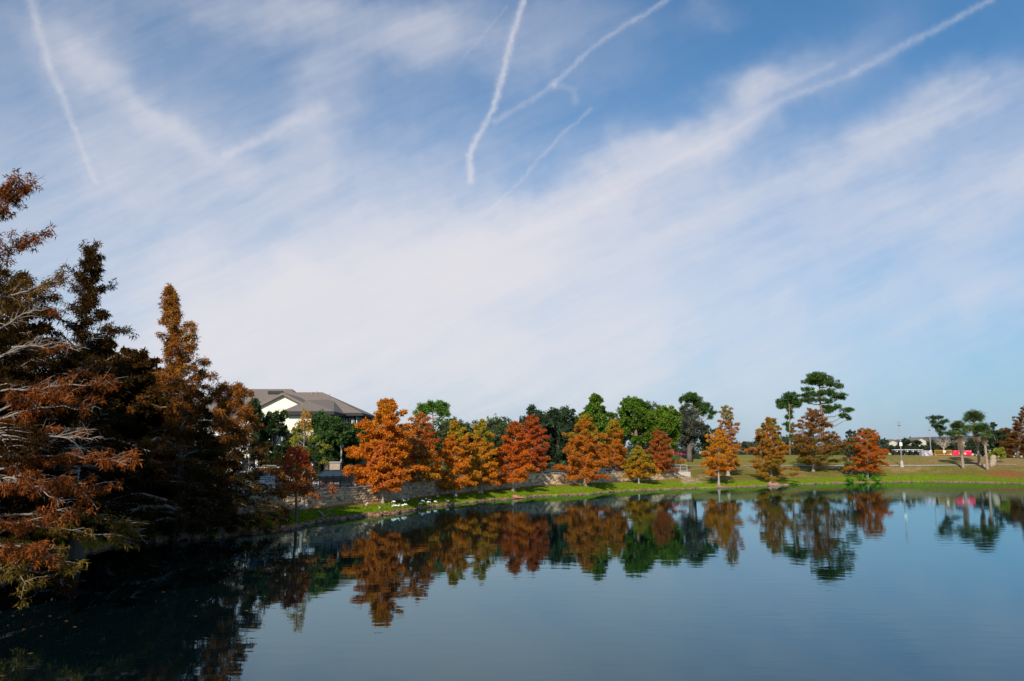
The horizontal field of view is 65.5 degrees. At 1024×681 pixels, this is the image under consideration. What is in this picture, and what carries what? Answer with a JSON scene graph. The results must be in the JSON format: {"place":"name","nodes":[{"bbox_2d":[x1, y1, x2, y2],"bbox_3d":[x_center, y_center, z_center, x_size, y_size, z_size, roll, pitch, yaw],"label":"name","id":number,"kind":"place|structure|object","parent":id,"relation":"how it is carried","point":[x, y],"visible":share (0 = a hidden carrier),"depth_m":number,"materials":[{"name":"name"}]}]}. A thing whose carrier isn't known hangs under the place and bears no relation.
{"place":"outdoors","nodes":[
{"label":"outdoors","id":0,"kind":"place"},
{"bbox_2d":[0,482,1023,680],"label":"water","id":1,"kind":"structure","parent":0,"point":[899,581],"depth_m":25.71,"materials":[{"name":"blue liquid"}]},
{"bbox_2d":[0,454,1023,584],"bbox_3d":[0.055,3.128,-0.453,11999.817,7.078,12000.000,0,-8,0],"label":"ground","id":2,"kind":"structure","parent":0,"point":[694,465],"depth_m":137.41,"materials":[{"name":"green plant"}]},
{"bbox_2d":[0,316,108,518],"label":"cypress tree","id":3,"kind":"object","parent":2,"relation":"on","point":[49,326],"visible":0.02,"depth_m":40.88,"materials":[{"name":"brown plant"}]},
{"bbox_2d":[0,167,148,610],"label":"cypress tree","id":4,"kind":"object","parent":2,"relation":"on","point":[14,479],"visible":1,"depth_m":24.22,"materials":[{"name":"brown plant"}]},
{"bbox_2d":[1,239,157,559],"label":"cypress tree","id":5,"kind":"object","parent":2,"relation":"on","point":[91,263],"visible":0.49,"depth_m":35.73,"materials":[{"name":"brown plant"}]},
{"bbox_2d":[0,262,161,554],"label":"cypress tree","id":6,"kind":"object","parent":2,"relation":"on","point":[31,363],"visible":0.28,"depth_m":33.65,"materials":[{"name":"brown plant"}]},
{"bbox_2d":[16,341,171,524],"bbox_3d":[-22.618,5.008,42.780,8.117,10.374,7.295,0,-8,0],"label":"cypress tree","id":7,"kind":"object","parent":2,"relation":"on","point":[129,382],"visible":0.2,"depth_m":43.32,"materials":[{"name":"brown plant"}]},
{"bbox_2d":[102,345,175,524],"bbox_3d":[-21.986,5.360,45.827,7.500,10.550,6.802,0,-8,0],"label":"cypress tree","id":8,"kind":"object","parent":2,"relation":"on","point":[146,365],"visible":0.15,"depth_m":46.05,"materials":[{"name":"brown plant"}]},
{"bbox_2d":[121,367,211,503],"bbox_3d":[-20.818,6.255,48.051,6.007,9.706,7.107,-4,-9,23],"label":"cypress tree","id":9,"kind":"object","parent":2,"relation":"on","point":[154,419],"visible":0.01,"depth_m":47.25,"materials":[{"name":"brown plant"}]},
{"bbox_2d":[99,282,265,544],"bbox_3d":[-18.548,3.615,43.653,5.514,14.332,10.912,-3,-9,20],"label":"cypress tree","id":10,"kind":"object","parent":2,"relation":"on","point":[183,485],"visible":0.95,"depth_m":43.61,"materials":[{"name":"brown plant"}]},
{"bbox_2d":[154,389,240,530],"bbox_3d":[-18.523,6.726,45.949,5.395,8.655,4.538,-7,-11,40],"label":"cypress tree","id":11,"kind":"object","parent":2,"relation":"on","point":[190,503],"visible":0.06,"depth_m":45.43,"materials":[{"name":"brown plant"}]},
{"bbox_2d":[151,380,291,540],"bbox_3d":[-16.474,6.718,45.605,7.811,9.087,5.747,4,-9,-25],"label":"cypress tree","id":12,"kind":"object","parent":2,"relation":"on","point":[224,406],"visible":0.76,"depth_m":45.04,"materials":[{"name":"brown plant"}]},
{"bbox_2d":[248,398,265,470],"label":"oak tree","id":13,"kind":"object","parent":2,"relation":"on","point":[258,408],"visible":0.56,"depth_m":73.44,"materials":[{"name":"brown plant"}]},
{"bbox_2d":[257,409,290,466],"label":"oak tree","id":14,"kind":"object","parent":2,"relation":"on","point":[274,429],"visible":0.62,"depth_m":74.71,"materials":[{"name":"green plant"}]},
{"bbox_2d":[250,465,316,490],"bbox_3d":[-17.318,10.406,60.128,4.838,1.998,2.300,4,-9,-25],"label":"parked car","id":15,"kind":"object","parent":2,"relation":"on","point":[271,482],"visible":0.07,"depth_m":58.85,"materials":[{"name":"white paint"}]},
{"bbox_2d":[195,389,374,475],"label":"apartment block","id":16,"kind":"structure","parent":2,"relation":"on","point":[292,402],"depth_m":91.06,"materials":[{"name":"grey"}]},
{"bbox_2d":[312,461,324,473],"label":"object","id":17,"kind":"structure","parent":16,"relation":"in","point":[322,466],"depth_m":86.10,"materials":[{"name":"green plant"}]},
{"bbox_2d":[346,417,356,424],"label":"window","id":18,"kind":"structure","parent":16,"relation":"in","point":[350,420],"depth_m":92.89,"materials":[{"name":"grey glass"}]},
{"bbox_2d":[280,432,292,462],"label":"oak tree","id":19,"kind":"object","parent":2,"relation":"on","point":[287,437],"visible":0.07,"depth_m":84.85,"materials":[{"name":"green plant"}]},
{"bbox_2d":[262,445,338,522],"bbox_3d":[-14.129,9.293,51.807,4.845,5.092,4.305,-5,-10,32],"label":"cypress tree","id":20,"kind":"object","parent":2,"relation":"on","point":[299,476],"visible":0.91,"depth_m":51.50,"materials":[{"name":"brown plant"}]},
{"bbox_2d":[290,420,314,472],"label":"oak tree","id":21,"kind":"object","parent":2,"relation":"on","point":[299,430],"visible":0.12,"depth_m":82.36,"materials":[{"name":"green plant"}]},
{"bbox_2d":[282,408,330,509],"bbox_3d":[-15.239,8.656,58.564,3.382,7.467,3.337,-8,-11,44],"label":"cypress tree","id":22,"kind":"object","parent":2,"relation":"on","point":[293,440],"visible":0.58,"depth_m":58.78,"materials":[{"name":"orange plant"}]},
{"bbox_2d":[305,408,355,482],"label":"oak tree","id":23,"kind":"object","parent":2,"relation":"on","point":[329,430],"visible":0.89,"depth_m":78.14,"materials":[{"name":"green plant"}]},
{"bbox_2d":[329,461,342,483],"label":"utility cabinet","id":24,"kind":"object","parent":2,"relation":"on","point":[335,465],"visible":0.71,"depth_m":76.64,"materials":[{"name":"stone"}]},
{"bbox_2d":[315,470,358,486],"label":"parked car","id":25,"kind":"object","parent":2,"relation":"on","point":[324,473],"visible":0.36,"depth_m":68.67,"materials":[{"name":"black paint"}]},
{"bbox_2d":[336,421,356,470],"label":"oak tree","id":26,"kind":"object","parent":2,"relation":"on","point":[347,427],"visible":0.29,"depth_m":82.73,"materials":[{"name":"green plant"}]},
{"bbox_2d":[346,423,368,475],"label":"oak tree","id":27,"kind":"object","parent":2,"relation":"on","point":[357,442],"visible":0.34,"depth_m":82.73,"materials":[{"name":"green plant"}]},
{"bbox_2d":[355,439,415,503],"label":"cypress tree","id":28,"kind":"object","parent":2,"relation":"on","point":[391,484],"visible":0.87,"depth_m":65.12,"materials":[{"name":"orange plant"}]},
{"bbox_2d":[341,398,430,484],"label":"cypress tree","id":29,"kind":"object","parent":2,"relation":"on","point":[387,429],"visible":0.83,"depth_m":66.81,"materials":[{"name":"orange plant"}]},
{"bbox_2d":[400,411,444,485],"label":"cypress tree","id":30,"kind":"object","parent":2,"relation":"on","point":[421,457],"visible":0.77,"depth_m":73.59,"materials":[{"name":"orange plant"}]},
{"bbox_2d":[413,399,451,469],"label":"pine tree","id":31,"kind":"object","parent":2,"relation":"on","point":[428,407],"visible":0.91,"depth_m":117.26,"materials":[{"name":"green plant"}]},
{"bbox_2d":[412,416,470,473],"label":"oak tree","id":32,"kind":"object","parent":2,"relation":"on","point":[441,432],"visible":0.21,"depth_m":101.55,"materials":[{"name":"green plant"}]},
{"bbox_2d":[216,471,679,511],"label":"retaining wall","id":33,"kind":"structure","parent":2,"relation":"on","point":[352,495],"depth_m":71.75,"materials":[{"name":"grey stone"}]},
{"bbox_2d":[232,477,316,490],"bbox_3d":[-16.961,10.266,57.308,0.230,1.030,7.769,-6,-10,34],"label":"metal fence","id":34,"kind":"object","parent":33,"relation":"on","point":[270,480],"visible":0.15,"depth_m":56.49,"materials":[{"name":"black metal"}]},
{"bbox_2d":[319,475,353,487],"bbox_3d":[-13.656,11.015,62.193,0.159,0.947,3.944,-5,-10,31],"label":"metal fence","id":35,"kind":"object","parent":33,"relation":"on","point":[340,479],"visible":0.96,"depth_m":62.25,"materials":[{"name":"black metal"}]},
{"bbox_2d":[525,463,673,472],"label":"metal fence","id":36,"kind":"object","parent":33,"relation":"on","point":[608,467],"visible":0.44,"depth_m":107.28,"materials":[{"name":"black metal"}]},
{"bbox_2d":[432,420,481,497],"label":"cypress tree","id":37,"kind":"object","parent":2,"relation":"on","point":[460,440],"visible":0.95,"depth_m":78.18,"materials":[{"name":"orange plant"}]},
{"bbox_2d":[456,419,498,472],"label":"oak tree","id":38,"kind":"object","parent":2,"relation":"on","point":[471,440],"visible":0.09,"depth_m":108.90,"materials":[{"name":"green plant"}]},
{"bbox_2d":[457,419,501,493],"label":"cypress tree","id":39,"kind":"object","parent":2,"relation":"on","point":[480,465],"visible":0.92,"depth_m":84.14,"materials":[{"name":"orange plant"}]},
{"bbox_2d":[473,413,525,465],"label":"oak tree","id":40,"kind":"object","parent":2,"relation":"on","point":[495,425],"visible":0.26,"depth_m":111.57,"materials":[{"name":"green plant"}]},
{"bbox_2d":[490,421,539,491],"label":"cypress tree","id":41,"kind":"object","parent":2,"relation":"on","point":[516,472],"visible":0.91,"depth_m":88.28,"materials":[{"name":"orange plant"}]},
{"bbox_2d":[518,414,550,472],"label":"cypress tree","id":42,"kind":"object","parent":2,"relation":"on","point":[532,426],"visible":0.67,"depth_m":98.69,"materials":[{"name":"orange plant"}]},
{"bbox_2d":[519,404,554,461],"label":"oak tree","id":43,"kind":"object","parent":2,"relation":"on","point":[546,423],"visible":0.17,"depth_m":120.12,"materials":[{"name":"green plant"}]},
{"bbox_2d":[541,405,579,464],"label":"oak tree","id":44,"kind":"object","parent":2,"relation":"on","point":[562,419],"visible":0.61,"depth_m":122.07,"materials":[{"name":"green plant"}]},
{"bbox_2d":[552,413,610,485],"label":"cypress tree","id":45,"kind":"object","parent":2,"relation":"on","point":[586,464],"visible":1,"depth_m":98.34,"materials":[{"name":"orange plant"}]},
{"bbox_2d":[154,481,1023,542],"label":"rubble","id":46,"kind":"object","parent":2,"relation":"on","point":[219,534],"visible":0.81,"depth_m":58.91,"materials":[{"name":"stone"}]},
{"bbox_2d":[572,403,610,459],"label":"pine tree","id":47,"kind":"object","parent":2,"relation":"on","point":[600,417],"visible":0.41,"depth_m":122.75,"materials":[{"name":"green plant"}]},
{"bbox_2d":[588,393,603,459],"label":"pine tree","id":48,"kind":"object","parent":2,"relation":"on","point":[595,399],"visible":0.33,"depth_m":125.28,"materials":[{"name":"green plant"}]},
{"bbox_2d":[595,418,630,469],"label":"cypress tree","id":49,"kind":"object","parent":2,"relation":"on","point":[614,439],"visible":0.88,"depth_m":111.30,"materials":[{"name":"orange plant"}]},
{"bbox_2d":[604,411,628,460],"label":"pine tree","id":50,"kind":"object","parent":2,"relation":"on","point":[624,440],"visible":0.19,"depth_m":132.81,"materials":[{"name":"green plant"}]},
{"bbox_2d":[614,395,656,445],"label":"oak tree","id":51,"kind":"object","parent":2,"relation":"on","point":[636,418],"visible":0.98,"depth_m":126.47,"materials":[{"name":"green plant"}]},
{"bbox_2d":[618,445,660,483],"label":"cypress tree","id":52,"kind":"object","parent":2,"relation":"on","point":[639,461],"visible":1,"depth_m":108.38,"materials":[{"name":"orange plant"}]},
{"bbox_2d":[632,401,659,459],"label":"oak tree","id":53,"kind":"object","parent":2,"relation":"on","point":[652,406],"visible":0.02,"depth_m":148.51,"materials":[{"name":"green plant"}]},
{"bbox_2d":[645,404,682,467],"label":"pine tree","id":54,"kind":"object","parent":2,"relation":"on","point":[669,419],"visible":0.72,"depth_m":126.13,"materials":[{"name":"green plant"}]},
{"bbox_2d":[645,428,684,471],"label":"cypress tree","id":55,"kind":"object","parent":2,"relation":"on","point":[657,444],"visible":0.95,"depth_m":117.06,"materials":[{"name":"orange plant"}]},
{"bbox_2d":[670,465,690,475],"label":"railing","id":56,"kind":"object","parent":2,"relation":"on","point":[685,473],"visible":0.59,"depth_m":122.22,"materials":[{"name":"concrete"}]},
{"bbox_2d":[678,451,686,455],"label":"banner barrier","id":57,"kind":"object","parent":2,"relation":"on","point":[682,453],"visible":0.86,"depth_m":157.37,"materials":[{"name":"metal"}]},
{"bbox_2d":[676,405,708,461],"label":"oak tree","id":58,"kind":"object","parent":2,"relation":"on","point":[690,430],"visible":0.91,"depth_m":150.31,"materials":[{"name":"green plant"}]},
{"bbox_2d":[677,391,717,454],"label":"pine tree","id":59,"kind":"object","parent":2,"relation":"on","point":[694,400],"visible":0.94,"depth_m":164.76,"materials":[{"name":"green plant"}]},
{"bbox_2d":[697,424,718,450],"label":"oak tree","id":60,"kind":"object","parent":2,"relation":"on","point":[702,438],"visible":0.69,"depth_m":155.67,"materials":[{"name":"green plant"}]},
{"bbox_2d":[700,429,735,484],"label":"cypress tree","id":61,"kind":"object","parent":2,"relation":"on","point":[717,457],"visible":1,"depth_m":114.39,"materials":[{"name":"orange plant"}]},
{"bbox_2d":[699,405,755,475],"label":"cypress tree","id":62,"kind":"object","parent":2,"relation":"on","point":[727,422],"visible":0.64,"depth_m":125.90,"materials":[{"name":"orange plant"}]},
{"bbox_2d":[575,433,910,454],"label":"woods","id":63,"kind":"object","parent":2,"relation":"on","point":[676,449],"visible":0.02,"depth_m":303.72,"materials":[{"name":"green plant"}]},
{"bbox_2d":[740,441,755,454],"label":"oak tree","id":64,"kind":"object","parent":2,"relation":"on","point":[745,445],"visible":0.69,"depth_m":227.02,"materials":[{"name":"green plant"}]},
{"bbox_2d":[748,417,799,481],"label":"cypress tree","id":65,"kind":"object","parent":2,"relation":"on","point":[769,467],"visible":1,"depth_m":123.62,"materials":[{"name":"orange plant"}]},
{"bbox_2d":[766,481,783,485],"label":"dirt mound","id":66,"kind":"object","parent":2,"relation":"on","point":[771,483],"visible":0.9,"depth_m":120.96,"materials":[{"name":"beige soil"}]},
{"bbox_2d":[781,436,791,454],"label":"oak tree","id":67,"kind":"object","parent":2,"relation":"on","point":[785,438],"visible":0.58,"depth_m":197.84,"materials":[{"name":"green plant"}]},
{"bbox_2d":[775,391,802,454],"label":"pine tree","id":68,"kind":"object","parent":2,"relation":"on","point":[789,402],"visible":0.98,"depth_m":179.20,"materials":[{"name":"green plant"}]},
{"bbox_2d":[790,408,852,471],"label":"cypress tree","id":69,"kind":"object","parent":2,"relation":"on","point":[807,457],"visible":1,"depth_m":141.38,"materials":[{"name":"brown plant"}]},
{"bbox_2d":[799,371,854,454],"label":"pine tree","id":70,"kind":"object","parent":2,"relation":"on","point":[820,379],"visible":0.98,"depth_m":194.19,"materials":[{"name":"green plant"}]},
{"bbox_2d":[836,436,860,474],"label":"shrub","id":71,"kind":"object","parent":2,"relation":"on","point":[850,447],"visible":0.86,"depth_m":138.99,"materials":[{"name":"green plant"}]},
{"bbox_2d":[844,474,853,482],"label":"leafy plant","id":72,"kind":"object","parent":2,"relation":"on","point":[849,479],"visible":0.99,"depth_m":133.09,"materials":[{"name":"green plant"}]},
{"bbox_2d":[845,429,863,456],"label":"oak tree","id":73,"kind":"object","parent":2,"relation":"on","point":[849,432],"visible":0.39,"depth_m":163.59,"materials":[{"name":"green plant"}]},
{"bbox_2d":[856,474,868,480],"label":"leafy plant","id":74,"kind":"object","parent":2,"relation":"on","point":[861,477],"visible":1,"depth_m":135.03,"materials":[{"name":"green plant"}]},
{"bbox_2d":[844,428,889,477],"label":"cypress tree","id":75,"kind":"object","parent":2,"relation":"on","point":[870,458],"visible":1,"depth_m":137.29,"materials":[{"name":"orange plant"}]},
{"bbox_2d":[870,474,880,481],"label":"leafy plant","id":76,"kind":"object","parent":2,"relation":"on","point":[876,478],"visible":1,"depth_m":135.79,"materials":[{"name":"green plant"}]},
{"bbox_2d":[869,435,884,448],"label":"oak tree","id":77,"kind":"object","parent":2,"relation":"on","point":[881,441],"visible":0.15,"depth_m":207.96,"materials":[{"name":"green plant"}]},
{"bbox_2d":[879,438,888,454],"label":"oak tree","id":78,"kind":"object","parent":2,"relation":"on","point":[885,444],"visible":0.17,"depth_m":228.25,"materials":[{"name":"green plant"}]},
{"bbox_2d":[886,445,897,454],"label":"oak tree","id":79,"kind":"object","parent":2,"relation":"on","point":[890,448],"visible":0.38,"depth_m":202.49,"materials":[{"name":"plant"}]},
{"bbox_2d":[892,446,906,454],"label":"oak tree","id":80,"kind":"object","parent":2,"relation":"on","point":[898,449],"visible":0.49,"depth_m":197.71,"materials":[{"name":"plant"}]},
{"bbox_2d":[897,421,903,466],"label":"lamp post","id":81,"kind":"object","parent":2,"relation":"on","point":[901,461],"visible":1,"depth_m":149.57,"materials":[{"name":"metal"}]},
{"bbox_2d":[897,437,915,446],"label":"oak tree","id":82,"kind":"object","parent":2,"relation":"on","point":[905,442],"visible":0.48,"depth_m":211.68,"materials":[{"name":"green plant"}]},
{"bbox_2d":[905,446,917,451],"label":"oak tree","id":83,"kind":"object","parent":2,"relation":"on","point":[909,448],"visible":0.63,"depth_m":201.78,"materials":[{"name":"plant"}]},
{"bbox_2d":[912,440,924,448],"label":"oak tree","id":84,"kind":"object","parent":2,"relation":"on","point":[917,443],"visible":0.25,"depth_m":222.76,"materials":[{"name":"green plant"}]},
{"bbox_2d":[919,450,930,455],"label":"display panel","id":85,"kind":"object","parent":2,"relation":"on","point":[924,452],"visible":0.97,"depth_m":169.32,"materials":[{"name":"silver metal"}]},
{"bbox_2d":[926,440,937,454],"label":"oak tree","id":86,"kind":"object","parent":2,"relation":"on","point":[933,443],"visible":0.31,"depth_m":212.77,"materials":[{"name":"green plant"}]},
{"bbox_2d":[931,444,942,454],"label":"oak tree","id":87,"kind":"object","parent":2,"relation":"on","point":[935,448],"visible":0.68,"depth_m":201.43,"materials":[{"name":"green plant"}]},
{"bbox_2d":[926,415,955,444],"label":"pine tree","id":88,"kind":"object","parent":2,"relation":"on","point":[938,427],"visible":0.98,"depth_m":183.73,"materials":[{"name":"green plant"}]},
{"bbox_2d":[935,436,950,454],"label":"bare tree","id":89,"kind":"object","parent":2,"relation":"on","point":[943,445],"visible":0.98,"depth_m":178.32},
{"bbox_2d":[937,447,952,454],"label":"oak tree","id":90,"kind":"object","parent":2,"relation":"on","point":[939,452],"visible":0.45,"depth_m":179.86,"materials":[{"name":"green plant"}]},
{"bbox_2d":[942,436,958,454],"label":"oak tree","id":91,"kind":"object","parent":2,"relation":"on","point":[952,444],"visible":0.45,"depth_m":212.13,"materials":[{"name":"green plant"}]},
{"bbox_2d":[880,435,1022,456],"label":"apartment block","id":92,"kind":"structure","parent":2,"relation":"on","point":[923,440],"depth_m":246.17,"materials":[{"name":"brown"}]},
{"bbox_2d":[947,420,970,468],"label":"palm tree","id":93,"kind":"object","parent":2,"relation":"on","point":[958,426],"visible":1,"depth_m":148.54,"materials":[{"name":"green plant"}]},
{"bbox_2d":[952,450,971,454],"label":"banner barrier","id":94,"kind":"object","parent":2,"relation":"on","point":[967,452],"visible":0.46,"depth_m":170.28,"materials":[{"name":"fabric"}]},
{"bbox_2d":[962,446,974,455],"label":"oak tree","id":95,"kind":"object","parent":2,"relation":"on","point":[971,448],"visible":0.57,"depth_m":193.37,"materials":[{"name":"green plant"}]},
{"bbox_2d":[963,437,979,455],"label":"oak tree","id":96,"kind":"object","parent":2,"relation":"on","point":[970,442],"visible":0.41,"depth_m":207.76,"materials":[{"name":"green plant"}]},
{"bbox_2d":[961,409,989,464],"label":"palm tree","id":97,"kind":"object","parent":2,"relation":"on","point":[974,416],"visible":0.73,"depth_m":151.67,"materials":[{"name":"green plant"}]},
{"bbox_2d":[974,440,989,455],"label":"oak tree","id":98,"kind":"object","parent":2,"relation":"on","point":[981,449],"visible":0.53,"depth_m":183.44,"materials":[{"name":"green plant"}]},
{"bbox_2d":[972,422,994,469],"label":"palm tree","id":99,"kind":"object","parent":2,"relation":"on","point":[979,428],"visible":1,"depth_m":145.49,"materials":[{"name":"green plant"}]},
{"bbox_2d":[986,422,1000,454],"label":"oak tree","id":100,"kind":"object","parent":2,"relation":"on","point":[991,441],"visible":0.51,"depth_m":188.26,"materials":[{"name":"green plant"}]},
{"bbox_2d":[993,447,1005,461],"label":"shrub","id":101,"kind":"object","parent":2,"relation":"on","point":[1000,452],"visible":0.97,"depth_m":156.23,"materials":[{"name":"green plant"}]},
{"bbox_2d":[996,428,1019,457],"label":"oak tree","id":102,"kind":"object","parent":2,"relation":"on","point":[1002,436],"visible":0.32,"depth_m":182.60,"materials":[{"name":"green plant"}]},
{"bbox_2d":[995,406,1023,457],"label":"cypress tree","id":103,"kind":"object","parent":2,"relation":"on","point":[1017,428],"visible":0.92,"depth_m":170.39,"materials":[{"name":"orange plant"}]},
{"bbox_2d":[0,0,1023,453],"label":"sky","id":104,"kind":"structure","parent":0,"point":[482,208],"materials":[{"name":"blue"}]},
{"bbox_2d":[740,464,1015,465],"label":"path","id":105,"kind":"structure","parent":0,"point":[886,465],"depth_m":150.07,"materials":[{"name":"concrete"}]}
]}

